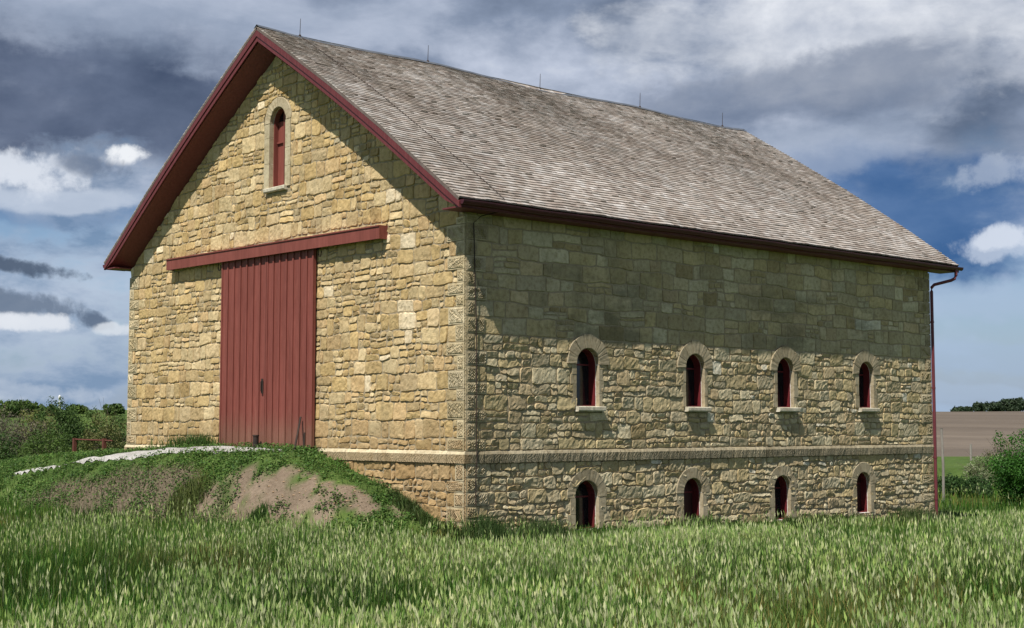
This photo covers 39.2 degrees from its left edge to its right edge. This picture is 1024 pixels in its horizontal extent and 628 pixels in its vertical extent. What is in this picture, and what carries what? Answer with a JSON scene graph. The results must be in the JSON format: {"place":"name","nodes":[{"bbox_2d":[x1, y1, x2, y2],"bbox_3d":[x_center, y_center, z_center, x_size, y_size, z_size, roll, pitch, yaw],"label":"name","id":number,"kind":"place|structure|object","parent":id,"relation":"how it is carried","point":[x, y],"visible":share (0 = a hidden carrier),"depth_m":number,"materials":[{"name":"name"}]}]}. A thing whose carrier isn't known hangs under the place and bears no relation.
{"place":"outdoors","nodes":[
{"label":"outdoors","id":0,"kind":"place"},
{"bbox_2d":[0,410,1021,552],"bbox_3d":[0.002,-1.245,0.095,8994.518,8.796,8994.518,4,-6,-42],"label":"ground","id":1,"kind":"structure","parent":0,"point":[261,489],"depth_m":35.53,"materials":[{"name":"green plant"}]},
{"bbox_2d":[0,404,20,447],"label":"bush","id":2,"kind":"object","parent":1,"relation":"on","point":[4,418],"visible":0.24,"depth_m":86.15,"materials":[{"name":"green plant"}]},
{"bbox_2d":[0,399,25,417],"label":"skyline tree","id":3,"kind":"object","parent":1,"relation":"on","point":[14,406],"visible":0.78,"depth_m":309.18,"materials":[{"name":"green plant"}]},
{"bbox_2d":[0,425,33,459],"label":"bush","id":4,"kind":"object","parent":1,"relation":"on","point":[5,450],"visible":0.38,"depth_m":72.73,"materials":[{"name":"green plant"}]},
{"bbox_2d":[0,409,49,454],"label":"bush","id":5,"kind":"object","parent":1,"relation":"on","point":[22,431],"visible":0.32,"depth_m":79.11,"materials":[{"name":"green plant"}]},
{"bbox_2d":[15,399,37,414],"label":"skyline tree","id":6,"kind":"object","parent":1,"relation":"on","point":[29,405],"visible":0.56,"depth_m":329.51,"materials":[{"name":"green plant"}]},
{"bbox_2d":[14,404,58,452],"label":"bush","id":7,"kind":"object","parent":1,"relation":"on","point":[31,418],"visible":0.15,"depth_m":83.29,"materials":[{"name":"green plant"}]},
{"bbox_2d":[16,429,71,457],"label":"bush","id":8,"kind":"object","parent":1,"relation":"on","point":[53,447],"visible":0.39,"depth_m":71.92,"materials":[{"name":"green plant"}]},
{"bbox_2d":[34,404,56,415],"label":"skyline tree","id":9,"kind":"object","parent":1,"relation":"on","point":[38,407],"visible":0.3,"depth_m":321.40,"materials":[{"name":"green plant"}]},
{"bbox_2d":[30,396,97,453],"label":"bush","id":10,"kind":"object","parent":1,"relation":"on","point":[65,418],"visible":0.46,"depth_m":77.52,"materials":[{"name":"green plant"}]},
{"bbox_2d":[68,404,87,413],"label":"skyline tree","id":11,"kind":"object","parent":1,"relation":"on","point":[81,409],"visible":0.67,"depth_m":343.11,"materials":[{"name":"green plant"}]},
{"bbox_2d":[61,401,114,450],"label":"bush","id":12,"kind":"object","parent":1,"relation":"on","point":[89,415],"visible":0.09,"depth_m":82.49,"materials":[{"name":"green plant"}]},
{"bbox_2d":[72,438,112,451],"bbox_3d":[-12.995,4.350,44.518,2.260,1.000,0.108,-4,-6,43],"label":"rail fence","id":13,"kind":"object","parent":1,"relation":"on","point":[74,444],"visible":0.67,"depth_m":44.72,"materials":[{"name":"red paint"}]},
{"bbox_2d":[78,399,126,450],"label":"bush","id":14,"kind":"object","parent":1,"relation":"on","point":[106,429],"visible":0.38,"depth_m":76.44,"materials":[{"name":"green plant"}]},
{"bbox_2d":[98,413,126,447],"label":"bush","id":15,"kind":"object","parent":1,"relation":"on","point":[124,434],"visible":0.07,"depth_m":82.42,"materials":[{"name":"green plant"}]},
{"bbox_2d":[102,403,125,415],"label":"skyline tree","id":16,"kind":"object","parent":1,"relation":"on","point":[117,408],"visible":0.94,"depth_m":330.53,"materials":[{"name":"green plant"}]},
{"bbox_2d":[16,446,279,474],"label":"gravel path","id":17,"kind":"structure","parent":1,"relation":"on","point":[130,455],"depth_m":39.15,"materials":[{"name":"white gravel"}]},
{"bbox_2d":[148,432,223,448],"bbox_3d":[-9.029,3.656,40.959,2.914,0.669,2.629,-3,-5,32],"label":"weed clump","id":18,"kind":"object","parent":1,"relation":"on","point":[200,440],"visible":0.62,"depth_m":40.47,"materials":[{"name":"green plant"}]},
{"bbox_2d":[157,462,221,530],"bbox_3d":[-8.120,4.536,35.645,1.528,1.865,1.472,-2,-5,27],"label":"weed clump","id":19,"kind":"object","parent":1,"relation":"on","point":[195,489],"visible":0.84,"depth_m":35.67,"materials":[{"name":"green plant"}]},
{"bbox_2d":[0,442,454,534],"bbox_3d":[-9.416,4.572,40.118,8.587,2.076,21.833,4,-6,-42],"label":"ground cover","id":20,"kind":"object","parent":1,"relation":"on","point":[83,453],"visible":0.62,"depth_m":36.92,"materials":[{"name":"green plant"}]},
{"bbox_2d":[252,435,258,447],"bbox_3d":[-6.921,3.507,38.814,0.176,0.490,0.176,4,-6,-42],"label":"door stop post","id":21,"kind":"object","parent":1,"relation":"on","point":[255,440],"depth_m":38.76,"materials":[{"name":"metal"}]},
{"bbox_2d":[245,499,271,527],"bbox_3d":[-6.012,4.765,34.038,0.667,0.836,0.594,1,-5,-10],"label":"weed clump","id":22,"kind":"object","parent":1,"relation":"on","point":[255,512],"visible":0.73,"depth_m":34.07,"materials":[{"name":"green plant"}]},
{"bbox_2d":[293,417,301,451],"bbox_3d":[-5.552,3.152,37.167,0.067,1.005,0.556,-1,-5,12],"label":"leaning stick","id":23,"kind":"object","parent":1,"relation":"on","point":[296,439],"visible":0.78,"depth_m":37.16,"materials":[{"name":"wood"}]},
{"bbox_2d":[200,469,403,521],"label":"soil clods","id":24,"kind":"object","parent":1,"relation":"on","point":[299,493],"visible":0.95,"depth_m":34.36,"materials":[{"name":"soil"}]},
{"bbox_2d":[449,504,550,545],"bbox_3d":[-0.344,4.844,32.483,1.742,1.109,2.119,4,-6,-42],"label":"weed clump","id":25,"kind":"object","parent":1,"relation":"on","point":[492,525],"visible":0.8,"depth_m":32.43,"materials":[{"name":"green plant"}]},
{"bbox_2d":[0,487,1023,627],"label":"field grass","id":26,"kind":"structure","parent":1,"relation":"on","point":[62,570],"depth_m":23.83,"materials":[{"name":"green plant"}]},
{"bbox_2d":[103,19,962,533],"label":"stone barn","id":27,"kind":"structure","parent":1,"relation":"on","point":[443,291],"depth_m":38.49,"materials":[{"name":"stone"}]},
{"bbox_2d":[219,256,266,446],"bbox_3d":[-7.469,1.037,39.879,0.149,5.272,2.372,4,-6,-42],"label":"sliding door","id":28,"kind":"structure","parent":27,"relation":"in","point":[243,281],"depth_m":39.88,"materials":[{"name":"red paint"}]},
{"bbox_2d":[264,248,315,447],"bbox_3d":[-5.897,0.904,38.167,0.093,5.273,2.252,4,-6,-42],"label":"sliding door","id":29,"kind":"structure","parent":27,"relation":"in","point":[291,276],"depth_m":38.10,"materials":[{"name":"red paint"}]},
{"bbox_2d":[507,512,587,547],"bbox_3d":[0.708,4.980,33.594,2.379,1.051,2.498,4,-6,-42],"label":"weed clump","id":30,"kind":"object","parent":1,"relation":"on","point":[540,528],"visible":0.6,"depth_m":33.46,"materials":[{"name":"green plant"}]},
{"bbox_2d":[314,453,957,547],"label":"wall foot weeds","id":31,"kind":"object","parent":1,"relation":"on","point":[408,505],"depth_m":34.14,"materials":[{"name":"green plant"}]},
{"bbox_2d":[887,504,965,523],"bbox_3d":[12.498,6.142,43.979,2.954,0.711,2.715,-1,-4,7],"label":"weed clump","id":32,"kind":"object","parent":1,"relation":"on","point":[908,514],"visible":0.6,"depth_m":43.62,"materials":[{"name":"green plant"}]},
{"bbox_2d":[940,428,944,500],"bbox_3d":[17.708,6.354,59.107,0.124,3.321,0.161,4,-6,-42],"label":"wooden pole","id":33,"kind":"object","parent":1,"relation":"on","point":[943,464],"visible":0.87,"depth_m":59.05,"materials":[{"name":"grey wood"}]},
{"bbox_2d":[875,474,1023,523],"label":"meadow grass","id":34,"kind":"structure","parent":1,"relation":"on","point":[963,504],"depth_m":53.92,"materials":[{"name":"green plant"}]},
{"bbox_2d":[933,472,968,497],"bbox_3d":[19.006,7.568,62.708,1.879,1.279,1.978,1,-5,-13],"label":"hedge shrub","id":35,"kind":"object","parent":1,"relation":"on","point":[953,481],"visible":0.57,"depth_m":62.34,"materials":[{"name":"green plant"}]},
{"bbox_2d":[950,406,968,411],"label":"hilltop tree","id":36,"kind":"object","parent":1,"relation":"on","point":[959,409],"visible":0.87,"depth_m":438.69,"materials":[{"name":"green plant"}]},
{"bbox_2d":[945,473,987,496],"bbox_3d":[19.962,7.574,63.028,1.940,1.316,1.790,-1,-5,13],"label":"hedge shrub","id":37,"kind":"object","parent":1,"relation":"on","point":[971,481],"visible":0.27,"depth_m":62.79,"materials":[{"name":"green plant"}]},
{"bbox_2d":[970,444,971,460],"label":"fence post","id":38,"kind":"object","parent":1,"relation":"on","point":[970,452],"visible":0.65,"depth_m":113.78,"materials":[{"name":"grey wood"}]},
{"bbox_2d":[965,406,978,411],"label":"hilltop tree","id":39,"kind":"object","parent":1,"relation":"on","point":[971,409],"visible":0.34,"depth_m":443.39,"materials":[{"name":"green plant"}]},
{"bbox_2d":[971,401,984,411],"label":"hilltop tree","id":40,"kind":"object","parent":1,"relation":"on","point":[977,405],"visible":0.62,"depth_m":448.78,"materials":[{"name":"green plant"}]},
{"bbox_2d":[958,452,999,485],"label":"blossom shrub","id":41,"kind":"object","parent":1,"relation":"on","point":[975,471],"visible":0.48,"depth_m":71.70,"materials":[{"name":"green plant"}]},
{"bbox_2d":[967,482,993,497],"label":"hedge shrub","id":42,"kind":"object","parent":1,"relation":"on","point":[985,488],"visible":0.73,"depth_m":62.06,"materials":[{"name":"green plant"}]},
{"bbox_2d":[982,401,1004,411],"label":"hilltop tree","id":43,"kind":"object","parent":1,"relation":"on","point":[990,406],"visible":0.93,"depth_m":435.56,"materials":[{"name":"green plant"}]},
{"bbox_2d":[972,439,1019,477],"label":"olive shrub","id":44,"kind":"object","parent":1,"relation":"on","point":[999,452],"visible":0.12,"depth_m":73.33,"materials":[{"name":"green plant"}]},
{"bbox_2d":[982,428,1023,504],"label":"bush","id":45,"kind":"object","parent":1,"relation":"on","point":[1009,478],"visible":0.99,"depth_m":56.08,"materials":[{"name":"green plant"}]},
{"bbox_2d":[995,398,1016,410],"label":"hilltop tree","id":46,"kind":"object","parent":1,"relation":"on","point":[1007,405],"visible":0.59,"depth_m":440.28,"materials":[{"name":"green plant"}]},
{"bbox_2d":[1008,397,1023,410],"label":"hilltop tree","id":47,"kind":"object","parent":1,"relation":"on","point":[1013,401],"visible":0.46,"depth_m":445.21,"materials":[{"name":"green plant"}]},
{"bbox_2d":[1017,399,1023,410],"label":"hilltop tree","id":48,"kind":"object","parent":1,"relation":"on","point":[1020,405],"visible":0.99,"depth_m":433.57,"materials":[{"name":"green plant"}]},
{"bbox_2d":[0,0,1023,411],"label":"sky","id":49,"kind":"structure","parent":0,"point":[914,109],"materials":[{"name":"blue"}]},
{"bbox_2d":[931,411,1023,456],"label":"ploughed field","id":50,"kind":"structure","parent":0,"point":[962,431],"depth_m":244.57,"materials":[{"name":"soil"}]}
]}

